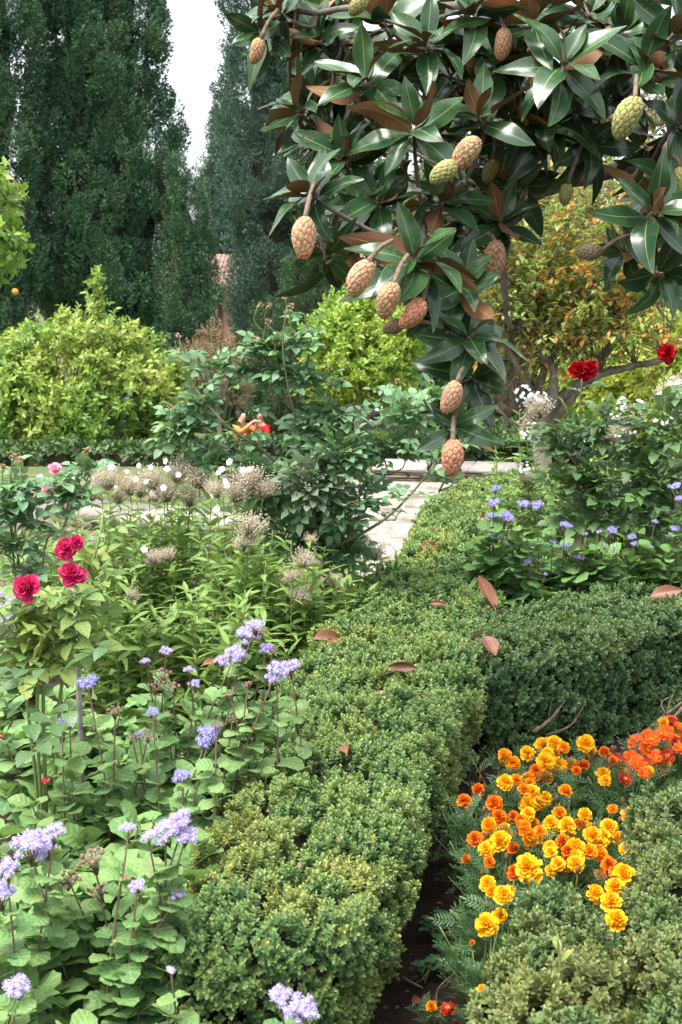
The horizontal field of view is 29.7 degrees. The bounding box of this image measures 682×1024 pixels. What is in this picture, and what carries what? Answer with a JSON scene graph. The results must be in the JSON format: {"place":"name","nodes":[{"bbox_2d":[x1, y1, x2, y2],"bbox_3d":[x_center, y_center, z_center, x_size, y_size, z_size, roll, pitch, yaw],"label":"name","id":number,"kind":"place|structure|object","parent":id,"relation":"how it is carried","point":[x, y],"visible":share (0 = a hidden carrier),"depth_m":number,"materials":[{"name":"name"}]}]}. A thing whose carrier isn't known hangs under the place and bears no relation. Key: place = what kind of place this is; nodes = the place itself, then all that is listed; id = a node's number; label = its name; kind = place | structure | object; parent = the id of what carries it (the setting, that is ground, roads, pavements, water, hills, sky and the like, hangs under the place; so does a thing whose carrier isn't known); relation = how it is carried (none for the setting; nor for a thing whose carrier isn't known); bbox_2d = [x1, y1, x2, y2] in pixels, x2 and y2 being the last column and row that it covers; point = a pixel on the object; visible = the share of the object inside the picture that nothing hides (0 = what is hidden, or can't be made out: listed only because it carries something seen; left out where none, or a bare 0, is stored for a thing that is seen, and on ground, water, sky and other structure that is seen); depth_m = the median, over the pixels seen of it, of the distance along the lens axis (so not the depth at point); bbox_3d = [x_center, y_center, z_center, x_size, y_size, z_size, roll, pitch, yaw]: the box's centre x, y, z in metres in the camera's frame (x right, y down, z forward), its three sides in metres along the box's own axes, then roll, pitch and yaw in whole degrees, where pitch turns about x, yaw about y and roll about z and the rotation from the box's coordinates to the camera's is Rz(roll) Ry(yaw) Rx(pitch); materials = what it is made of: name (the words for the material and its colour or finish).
{"place":"outdoors","nodes":[
{"label":"outdoors","id":0,"kind":"place"},
{"bbox_2d":[202,254,376,377],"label":"house","id":1,"kind":"structure","parent":0,"point":[222,260],"depth_m":46.52,"materials":[{"name":"tile"}]},
{"bbox_2d":[0,306,681,1023],"bbox_3d":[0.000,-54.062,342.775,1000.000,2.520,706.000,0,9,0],"label":"ground","id":2,"kind":"structure","parent":0,"point":[414,938],"depth_m":3.86,"materials":[{"name":"soil"}]},
{"bbox_2d":[0,156,35,294],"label":"orange tree","id":3,"kind":"object","parent":2,"relation":"on","point":[11,234],"visible":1,"depth_m":9.17,"materials":[{"name":"green plant"}]},
{"bbox_2d":[0,587,54,726],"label":"floss flower","id":4,"kind":"object","parent":2,"relation":"on","point":[32,699],"visible":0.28,"depth_m":4.55,"materials":[{"name":"green plant"}]},
{"bbox_2d":[0,0,57,336],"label":"cypress tree","id":5,"kind":"object","parent":2,"relation":"on","point":[13,309],"visible":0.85,"depth_m":30.64,"materials":[{"name":"green plant"}]},
{"bbox_2d":[0,855,59,1023],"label":"floss flower","id":6,"kind":"object","parent":2,"relation":"on","point":[12,940],"visible":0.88,"depth_m":2.48,"materials":[{"name":"green plant"}]},
{"bbox_2d":[0,490,79,661],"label":"phlox","id":7,"kind":"object","parent":2,"relation":"on","point":[49,550],"visible":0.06,"depth_m":6.00,"materials":[{"name":"green plant"}]},
{"bbox_2d":[0,818,88,924],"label":"floss flower","id":8,"kind":"object","parent":2,"relation":"on","point":[29,870],"visible":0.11,"depth_m":2.98,"materials":[{"name":"green plant"}]},
{"bbox_2d":[0,686,91,815],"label":"floss flower","id":9,"kind":"object","parent":2,"relation":"on","point":[19,732],"visible":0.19,"depth_m":4.04,"materials":[{"name":"green plant"}]},
{"bbox_2d":[7,967,88,1023],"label":"floss flower","id":10,"kind":"object","parent":2,"relation":"on","point":[51,980],"visible":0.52,"depth_m":2.61,"materials":[{"name":"green plant"}]},
{"bbox_2d":[0,972,97,1023],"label":"floss flower","id":11,"kind":"object","parent":2,"relation":"on","point":[12,1011],"visible":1,"depth_m":2.38,"materials":[{"name":"green plant"}]},
{"bbox_2d":[0,477,99,588],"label":"phlox","id":12,"kind":"object","parent":2,"relation":"on","point":[57,525],"visible":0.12,"depth_m":7.30,"materials":[{"name":"green plant"}]},
{"bbox_2d":[0,714,107,871],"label":"floss flower","id":13,"kind":"object","parent":2,"relation":"on","point":[25,785],"visible":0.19,"depth_m":3.72,"materials":[{"name":"green plant"}]},
{"bbox_2d":[0,447,117,608],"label":"rose bush","id":14,"kind":"object","parent":2,"relation":"on","point":[14,510],"visible":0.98,"depth_m":4.53,"materials":[{"name":"green plant"}]},
{"bbox_2d":[0,821,127,1016],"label":"floss flower","id":15,"kind":"object","parent":2,"relation":"on","point":[51,954],"visible":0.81,"depth_m":2.63,"materials":[{"name":"green plant"}]},
{"bbox_2d":[0,509,137,819],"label":"rose bush","id":16,"kind":"object","parent":2,"relation":"on","point":[47,626],"visible":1,"depth_m":3.35,"materials":[{"name":"green plant"}]},
{"bbox_2d":[7,673,139,886],"bbox_3d":[-0.703,0.786,3.359,0.369,0.749,0.311,0,9,0],"label":"floss flower","id":17,"kind":"object","parent":2,"relation":"on","point":[81,812],"visible":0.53,"depth_m":3.33,"materials":[{"name":"green plant"}]},
{"bbox_2d":[23,474,131,704],"bbox_3d":[-1.086,0.316,5.441,0.476,0.993,0.427,6,11,30],"label":"phlox","id":18,"kind":"object","parent":2,"relation":"on","point":[118,589],"visible":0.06,"depth_m":5.40,"materials":[{"name":"green plant"}]},
{"bbox_2d":[35,682,147,788],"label":"floss flower","id":19,"kind":"object","parent":2,"relation":"on","point":[131,713],"visible":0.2,"depth_m":4.11,"materials":[{"name":"green plant"}]},
{"bbox_2d":[0,265,196,453],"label":"orange tree","id":20,"kind":"object","parent":2,"relation":"on","point":[32,382],"visible":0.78,"depth_m":16.29,"materials":[{"name":"green plant"}]},
{"bbox_2d":[11,0,209,380],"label":"cypress tree","id":21,"kind":"object","parent":2,"relation":"on","point":[101,183],"visible":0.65,"depth_m":31.61,"materials":[{"name":"green plant"}]},
{"bbox_2d":[60,799,161,949],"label":"floss flower","id":22,"kind":"object","parent":2,"relation":"on","point":[74,835],"visible":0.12,"depth_m":3.08,"materials":[{"name":"green plant"}]},
{"bbox_2d":[0,434,223,466],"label":"box hedge","id":23,"kind":"object","parent":2,"relation":"on","point":[128,454],"visible":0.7,"depth_m":15.34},
{"bbox_2d":[44,845,198,990],"bbox_3d":[-0.490,0.960,2.812,0.309,0.586,0.347,7,12,37],"label":"floss flower","id":24,"kind":"object","parent":2,"relation":"on","point":[101,903],"visible":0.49,"depth_m":2.73,"materials":[{"name":"green plant"}]},
{"bbox_2d":[77,460,168,684],"bbox_3d":[-0.984,0.266,5.662,0.494,1.018,0.436,0,9,0],"label":"phlox","id":25,"kind":"object","parent":2,"relation":"on","point":[105,481],"visible":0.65,"depth_m":5.59,"materials":[{"name":"green plant"}]},
{"bbox_2d":[0,491,257,558],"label":"stone path","id":26,"kind":"structure","parent":2,"relation":"on","point":[89,510],"depth_m":8.98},
{"bbox_2d":[64,545,204,736],"bbox_3d":[-0.804,0.504,4.998,0.564,0.766,0.456,0,9,0],"label":"phlox","id":27,"kind":"object","parent":2,"relation":"on","point":[125,673],"visible":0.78,"depth_m":4.97,"materials":[{"name":"green plant"}]},
{"bbox_2d":[76,705,203,859],"bbox_3d":[-0.536,0.806,3.404,0.318,0.696,0.338,-6,11,-32],"label":"floss flower","id":28,"kind":"object","parent":2,"relation":"on","point":[142,775],"visible":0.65,"depth_m":3.34,"materials":[{"name":"green plant"}]},
{"bbox_2d":[82,807,197,1023],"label":"floss flower","id":29,"kind":"object","parent":2,"relation":"on","point":[132,990],"visible":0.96,"depth_m":2.62,"materials":[{"name":"green plant"}]},
{"bbox_2d":[86,646,214,815],"bbox_3d":[-0.542,0.722,3.884,0.375,0.706,0.399,-8,12,-38],"label":"floss flower","id":30,"kind":"object","parent":2,"relation":"on","point":[166,763],"visible":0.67,"depth_m":3.78,"materials":[{"name":"green plant"}]},
{"bbox_2d":[76,827,234,964],"bbox_3d":[-0.455,0.993,2.980,0.386,0.465,0.339,2,10,13],"label":"floss flower","id":31,"kind":"object","parent":2,"relation":"on","point":[190,873],"visible":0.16,"depth_m":2.98,"materials":[{"name":"green plant"}]},
{"bbox_2d":[88,470,227,598],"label":"phlox","id":32,"kind":"object","parent":2,"relation":"on","point":[139,530],"visible":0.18,"depth_m":7.39,"materials":[{"name":"green plant"}]},
{"bbox_2d":[152,966,198,1023],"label":"floss flower","id":33,"kind":"object","parent":2,"relation":"on","point":[167,1003],"visible":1,"depth_m":2.44,"materials":[{"name":"green plant"}]},
{"bbox_2d":[128,455,223,671],"bbox_3d":[-0.759,0.234,5.842,0.411,1.023,0.501,-9,13,-43],"label":"phlox","id":34,"kind":"object","parent":2,"relation":"on","point":[174,575],"visible":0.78,"depth_m":5.74,"materials":[{"name":"green plant"}]},
{"bbox_2d":[148,151,226,451],"bbox_3d":[-3.852,-5.009,31.900,2.049,7.777,1.814,0,9,0],"label":"cypress tree","id":35,"kind":"object","parent":2,"relation":"on","point":[187,304],"visible":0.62,"depth_m":31.54,"materials":[{"name":"green plant"}]},
{"bbox_2d":[139,720,236,868],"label":"floss flower","id":36,"kind":"object","parent":2,"relation":"on","point":[184,796],"visible":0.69,"depth_m":3.18,"materials":[{"name":"green plant"}]},
{"bbox_2d":[122,546,274,745],"bbox_3d":[-0.514,0.502,4.913,0.536,0.799,0.505,7,12,38],"label":"phlox","id":37,"kind":"object","parent":2,"relation":"on","point":[213,674],"visible":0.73,"depth_m":4.89,"materials":[{"name":"green plant"}]},
{"bbox_2d":[169,316,258,434],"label":"rusty shrub","id":38,"kind":"object","parent":2,"relation":"on","point":[199,346],"visible":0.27,"depth_m":23.68,"materials":[{"name":"brown plant"}]},
{"bbox_2d":[193,88,258,255],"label":"cypress tree","id":39,"kind":"object","parent":2,"relation":"on","point":[214,151],"visible":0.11,"depth_m":51.86,"materials":[{"name":"green plant"}]},
{"bbox_2d":[172,618,294,822],"bbox_3d":[-0.346,0.688,3.844,0.402,0.784,0.326,3,10,20],"label":"floss flower","id":40,"kind":"object","parent":2,"relation":"on","point":[212,713],"visible":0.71,"depth_m":3.80,"materials":[{"name":"green plant"}]},
{"bbox_2d":[184,458,286,685],"bbox_3d":[-0.451,0.267,5.615,0.492,1.032,0.422,0,9,0],"label":"phlox","id":41,"kind":"object","parent":2,"relation":"on","point":[251,485],"visible":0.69,"depth_m":5.55,"materials":[{"name":"green plant"}]},
{"bbox_2d":[209,335,283,436],"bbox_3d":[-2.453,-3.448,36.718,3.077,3.362,2.467,0,9,0],"label":"conifer","id":42,"kind":"object","parent":2,"relation":"on","point":[232,412],"visible":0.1,"depth_m":36.06,"materials":[{"name":"green plant"}]},
{"bbox_2d":[190,507,306,705],"bbox_3d":[-0.380,0.396,5.346,0.500,0.865,0.380,0,9,0],"label":"phlox","id":43,"kind":"object","parent":2,"relation":"on","point":[235,583],"visible":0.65,"depth_m":5.34,"materials":[{"name":"green plant"}]},
{"bbox_2d":[207,658,323,825],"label":"floss flower","id":44,"kind":"object","parent":2,"relation":"on","point":[246,753],"visible":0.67,"depth_m":3.58,"materials":[{"name":"green plant"}]},
{"bbox_2d":[207,0,347,341],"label":"cypress tree","id":45,"kind":"object","parent":2,"relation":"on","point":[260,264],"visible":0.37,"depth_m":39.78,"materials":[{"name":"green plant"}]},
{"bbox_2d":[223,531,346,694],"bbox_3d":[-0.247,0.434,5.518,0.506,0.734,0.467,-6,11,-31],"label":"phlox","id":46,"kind":"object","parent":2,"relation":"on","point":[310,540],"visible":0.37,"depth_m":5.47,"materials":[{"name":"green plant"}]},
{"bbox_2d":[263,982,319,1023],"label":"floss flower","id":47,"kind":"object","parent":2,"relation":"on","point":[278,997],"visible":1,"depth_m":2.38,"materials":[{"name":"purple plant"}]},
{"bbox_2d":[235,546,351,700],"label":"phlox","id":48,"kind":"object","parent":2,"relation":"on","point":[301,619],"visible":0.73,"depth_m":5.28,"materials":[{"name":"green plant"}]},
{"bbox_2d":[202,431,397,465],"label":"box hedge","id":49,"kind":"object","parent":2,"relation":"on","point":[279,451],"visible":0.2,"depth_m":19.74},
{"bbox_2d":[238,244,367,445],"bbox_3d":[-0.694,-3.367,28.537,3.286,5.276,2.964,0,9,0],"label":"shrub","id":50,"kind":"object","parent":2,"relation":"on","point":[306,303],"visible":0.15,"depth_m":28.21,"materials":[{"name":"green plant"}]},
{"bbox_2d":[144,297,480,605],"bbox_3d":[-0.139,-0.095,5.713,1.468,1.714,0.616,0,9,0],"label":"rose bush","id":51,"kind":"object","parent":2,"relation":"on","point":[331,520],"visible":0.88,"depth_m":5.65,"materials":[{"name":"green plant"}]},
{"bbox_2d":[286,568,391,646],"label":"phlox","id":52,"kind":"object","parent":2,"relation":"on","point":[342,607],"visible":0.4,"depth_m":5.43,"materials":[{"name":"green plant"}]},
{"bbox_2d":[291,284,426,463],"bbox_3d":[0.340,-1.947,18.902,2.250,2.883,2.269,0,9,0],"label":"orange tree","id":53,"kind":"object","parent":2,"relation":"on","point":[353,329],"visible":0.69,"depth_m":18.16,"materials":[{"name":"green plant"}]},
{"bbox_2d":[312,530,415,613],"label":"phlox","id":54,"kind":"object","parent":2,"relation":"on","point":[377,555],"visible":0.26,"depth_m":6.03,"materials":[{"name":"green plant"}]},
{"bbox_2d":[147,466,598,1023],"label":"box hedge","id":55,"kind":"object","parent":2,"relation":"on","point":[283,918],"visible":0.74,"depth_m":3.38,"materials":[{"name":"green plant"}]},
{"bbox_2d":[279,91,471,431],"bbox_3d":[1.474,-7.158,35.349,6.258,10.919,4.540,0,9,0],"label":"tree","id":56,"kind":"object","parent":2,"relation":"on","point":[337,226],"visible":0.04,"depth_m":34.43,"materials":[{"name":"green plant"}]},
{"bbox_2d":[225,500,623,1023],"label":"leaf litter","id":57,"kind":"object","parent":2,"relation":"on","point":[410,970],"visible":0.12,"depth_m":3.64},
{"bbox_2d":[404,991,459,1023],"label":"marigold","id":58,"kind":"object","parent":2,"relation":"on","point":[430,1008],"visible":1,"depth_m":3.00,"materials":[{"name":"green plant"}]},
{"bbox_2d":[372,459,524,481],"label":"stone wall","id":59,"kind":"structure","parent":2,"relation":"on","point":[413,471],"depth_m":12.05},
{"bbox_2d":[225,0,681,477],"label":"magnolia tree","id":60,"kind":"object","parent":2,"relation":"on","point":[483,68],"visible":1,"depth_m":3.23,"materials":[{"name":"green plant"}]},
{"bbox_2d":[427,783,509,887],"bbox_3d":[0.379,0.931,3.758,0.270,0.331,0.303,8,12,39],"label":"marigold","id":61,"kind":"object","parent":2,"relation":"on","point":[464,800],"visible":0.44,"depth_m":3.71,"materials":[{"name":"green plant"}]},
{"bbox_2d":[427,902,510,1014],"bbox_3d":[0.349,1.051,2.962,0.294,0.356,0.283,-5,11,-26],"label":"marigold","id":62,"kind":"object","parent":2,"relation":"on","point":[486,925],"visible":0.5,"depth_m":2.96,"materials":[{"name":"green plant"}]},
{"bbox_2d":[427,869,527,979],"bbox_3d":[0.372,1.012,3.143,0.332,0.374,0.310,-7,12,-38],"label":"marigold","id":63,"kind":"object","parent":2,"relation":"on","point":[501,895],"visible":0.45,"depth_m":3.10,"materials":[{"name":"green plant"}]},
{"bbox_2d":[436,815,521,941],"bbox_3d":[0.384,0.987,3.385,0.266,0.346,0.418,0,9,0],"label":"marigold","id":64,"kind":"object","parent":2,"relation":"on","point":[489,845],"visible":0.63,"depth_m":3.36,"materials":[{"name":"green plant"}]},
{"bbox_2d":[446,793,522,865],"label":"marigold","id":65,"kind":"object","parent":2,"relation":"on","point":[494,804],"visible":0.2,"depth_m":3.58,"materials":[{"name":"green plant"}]},
{"bbox_2d":[389,289,586,430],"bbox_3d":[3.096,-2.860,26.849,4.887,4.240,3.976,0,9,0],"label":"broadleaf tree","id":66,"kind":"object","parent":2,"relation":"on","point":[442,383],"visible":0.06,"depth_m":25.89,"materials":[{"name":"green plant"}]},
{"bbox_2d":[408,424,569,467],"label":"box hedge","id":67,"kind":"object","parent":2,"relation":"on","point":[472,453],"visible":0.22,"depth_m":13.69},
{"bbox_2d":[453,485,534,617],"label":"floss flower","id":68,"kind":"object","parent":2,"relation":"on","point":[489,561],"visible":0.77,"depth_m":5.88,"materials":[{"name":"green plant"}]},
{"bbox_2d":[458,745,541,809],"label":"marigold","id":69,"kind":"object","parent":2,"relation":"on","point":[505,758],"visible":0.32,"depth_m":4.03,"materials":[{"name":"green plant"}]},
{"bbox_2d":[391,120,624,368],"bbox_3d":[3.564,-5.001,29.297,5.911,8.252,4.400,0,9,0],"label":"broadleaf tree","id":70,"kind":"object","parent":2,"relation":"on","point":[428,236],"visible":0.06,"depth_m":29.05,"materials":[{"name":"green plant"}]},
{"bbox_2d":[460,852,563,939],"bbox_3d":[0.421,0.987,3.209,0.310,0.401,0.254,8,13,41],"label":"marigold","id":71,"kind":"object","parent":2,"relation":"on","point":[526,866],"visible":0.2,"depth_m":3.15,"materials":[{"name":"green plant"}]},
{"bbox_2d":[478,385,565,573],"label":"phlox","id":72,"kind":"object","parent":2,"relation":"on","point":[528,479],"visible":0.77,"depth_m":7.34,"materials":[{"name":"green plant"}]},
{"bbox_2d":[477,767,575,825],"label":"marigold","id":73,"kind":"object","parent":2,"relation":"on","point":[505,782],"visible":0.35,"depth_m":3.73,"materials":[{"name":"green plant"}]},
{"bbox_2d":[469,500,586,607],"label":"floss flower","id":74,"kind":"object","parent":2,"relation":"on","point":[533,584],"visible":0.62,"depth_m":5.88,"materials":[{"name":"green plant"}]},
{"bbox_2d":[495,813,566,908],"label":"marigold","id":75,"kind":"object","parent":2,"relation":"on","point":[531,835],"visible":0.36,"depth_m":3.40,"materials":[{"name":"orange plant"}]},
{"bbox_2d":[506,781,555,846],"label":"marigold","id":76,"kind":"object","parent":2,"relation":"on","point":[541,801],"visible":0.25,"depth_m":3.69,"materials":[{"name":"yellow plant"}]},
{"bbox_2d":[502,751,587,813],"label":"marigold","id":77,"kind":"object","parent":2,"relation":"on","point":[547,764],"visible":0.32,"depth_m":3.91,"materials":[{"name":"orange plant"}]},
{"bbox_2d":[511,735,593,808],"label":"marigold","id":78,"kind":"object","parent":2,"relation":"on","point":[552,745],"visible":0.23,"depth_m":4.03,"materials":[{"name":"yellow plant"}]},
{"bbox_2d":[520,834,607,917],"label":"marigold","id":79,"kind":"object","parent":2,"relation":"on","point":[574,852],"visible":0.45,"depth_m":3.27,"materials":[{"name":"yellow plant"}]},
{"bbox_2d":[511,803,621,906],"bbox_3d":[0.618,0.963,3.517,0.322,0.349,0.335,0,9,0],"label":"marigold","id":80,"kind":"object","parent":2,"relation":"on","point":[559,821],"visible":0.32,"depth_m":3.47,"materials":[{"name":"yellow plant"}]},
{"bbox_2d":[464,778,681,1023],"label":"box hedge","id":81,"kind":"object","parent":2,"relation":"on","point":[553,962],"visible":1,"depth_m":2.57,"materials":[{"name":"green plant"}]},
{"bbox_2d":[533,521,615,606],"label":"floss flower","id":82,"kind":"object","parent":2,"relation":"on","point":[572,568],"visible":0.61,"depth_m":5.84,"materials":[{"name":"green plant"}]},
{"bbox_2d":[472,140,681,473],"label":"autumn tree","id":83,"kind":"object","parent":2,"relation":"on","point":[553,326],"visible":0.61,"depth_m":10.15,"materials":[{"name":"yellow plant"}]},
{"bbox_2d":[475,576,681,764],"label":"box hedge","id":84,"kind":"object","parent":2,"relation":"on","point":[592,663],"visible":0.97,"depth_m":4.98,"materials":[{"name":"green plant"}]},
{"bbox_2d":[475,414,681,465],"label":"box hedge","id":85,"kind":"object","parent":2,"relation":"on","point":[505,422],"visible":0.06,"depth_m":17.62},
{"bbox_2d":[551,734,622,838],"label":"marigold","id":86,"kind":"object","parent":2,"relation":"on","point":[585,744],"visible":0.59,"depth_m":4.05,"materials":[{"name":"green plant"}]},
{"bbox_2d":[561,847,635,959],"bbox_3d":[0.631,1.003,3.246,0.272,0.357,0.306,0,9,0],"label":"marigold","id":87,"kind":"object","parent":2,"relation":"on","point":[621,871],"visible":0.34,"depth_m":3.21,"materials":[{"name":"orange plant"}]},
{"bbox_2d":[523,343,681,577],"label":"rose bush","id":88,"kind":"object","parent":2,"relation":"on","point":[625,501],"visible":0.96,"depth_m":5.93,"materials":[{"name":"green plant"}]},
{"bbox_2d":[568,877,636,997],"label":"marigold","id":89,"kind":"object","parent":2,"relation":"on","point":[611,900],"visible":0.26,"depth_m":2.91,"materials":[{"name":"yellow plant"}]},
{"bbox_2d":[579,811,628,911],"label":"marigold","id":90,"kind":"object","parent":2,"relation":"on","point":[605,834],"visible":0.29,"depth_m":3.37,"materials":[{"name":"yellow plant"}]},
{"bbox_2d":[534,307,681,465],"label":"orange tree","id":91,"kind":"object","parent":2,"relation":"on","point":[644,380],"visible":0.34,"depth_m":14.83,"materials":[{"name":"green plant"}]},
{"bbox_2d":[538,83,677,286],"bbox_3d":[7.207,-6.223,32.445,5.945,9.828,4.043,0,9,0],"label":"broadleaf tree","id":92,"kind":"object","parent":2,"relation":"on","point":[655,117],"visible":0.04,"depth_m":31.04,"materials":[{"name":"green plant"}]},
{"bbox_2d":[566,745,662,831],"bbox_3d":[0.833,0.898,3.917,0.299,0.345,0.380,0,9,0],"label":"marigold","id":93,"kind":"object","parent":2,"relation":"on","point":[623,779],"visible":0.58,"depth_m":3.90,"materials":[{"name":"green plant"}]},
{"bbox_2d":[574,526,657,602],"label":"floss flower","id":94,"kind":"object","parent":2,"relation":"on","point":[606,564],"visible":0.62,"depth_m":5.83,"materials":[{"name":"green plant"}]},
{"bbox_2d":[580,397,667,575],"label":"phlox","id":95,"kind":"object","parent":2,"relation":"on","point":[619,532],"visible":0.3,"depth_m":7.21,"materials":[{"name":"green plant"}]},
{"bbox_2d":[596,728,676,788],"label":"marigold","id":96,"kind":"object","parent":2,"relation":"on","point":[646,741],"visible":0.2,"depth_m":4.08,"materials":[{"name":"orange plant"}]},
{"bbox_2d":[603,519,677,599],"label":"floss flower","id":97,"kind":"object","parent":2,"relation":"on","point":[646,548],"visible":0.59,"depth_m":5.85,"materials":[{"name":"green plant"}]},
{"bbox_2d":[615,481,681,586],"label":"floss flower","id":98,"kind":"object","parent":2,"relation":"on","point":[672,564],"visible":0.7,"depth_m":5.84,"materials":[{"name":"green plant"}]},
{"bbox_2d":[619,748,681,837],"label":"marigold","id":99,"kind":"object","parent":2,"relation":"on","point":[665,758],"visible":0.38,"depth_m":3.92,"materials":[{"name":"orange plant"}]},
{"bbox_2d":[643,711,681,784],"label":"marigold","id":100,"kind":"object","parent":2,"relation":"on","point":[668,730],"visible":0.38,"depth_m":4.16,"materials":[{"name":"orange plant"}]},
{"bbox_2d":[648,371,681,576],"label":"phlox","id":101,"kind":"object","parent":2,"relation":"on","point":[676,382],"visible":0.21,"depth_m":7.32,"materials":[{"name":"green plant"}]},
{"bbox_2d":[7,0,681,305],"label":"sky","id":102,"kind":"structure","parent":0,"point":[197,29],"materials":[{"name":"white"}]},
{"bbox_2d":[305,480,459,587],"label":"path","id":103,"kind":"structure","parent":0,"point":[382,532],"depth_m":9.97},
{"bbox_2d":[352,487,449,561],"bbox_3d":[0.506,0.035,10.011,0.943,0.020,3.378,3,10,17],"label":"path edging","id":104,"kind":"object","parent":103,"relation":"on","point":[403,524],"visible":0.3,"depth_m":9.95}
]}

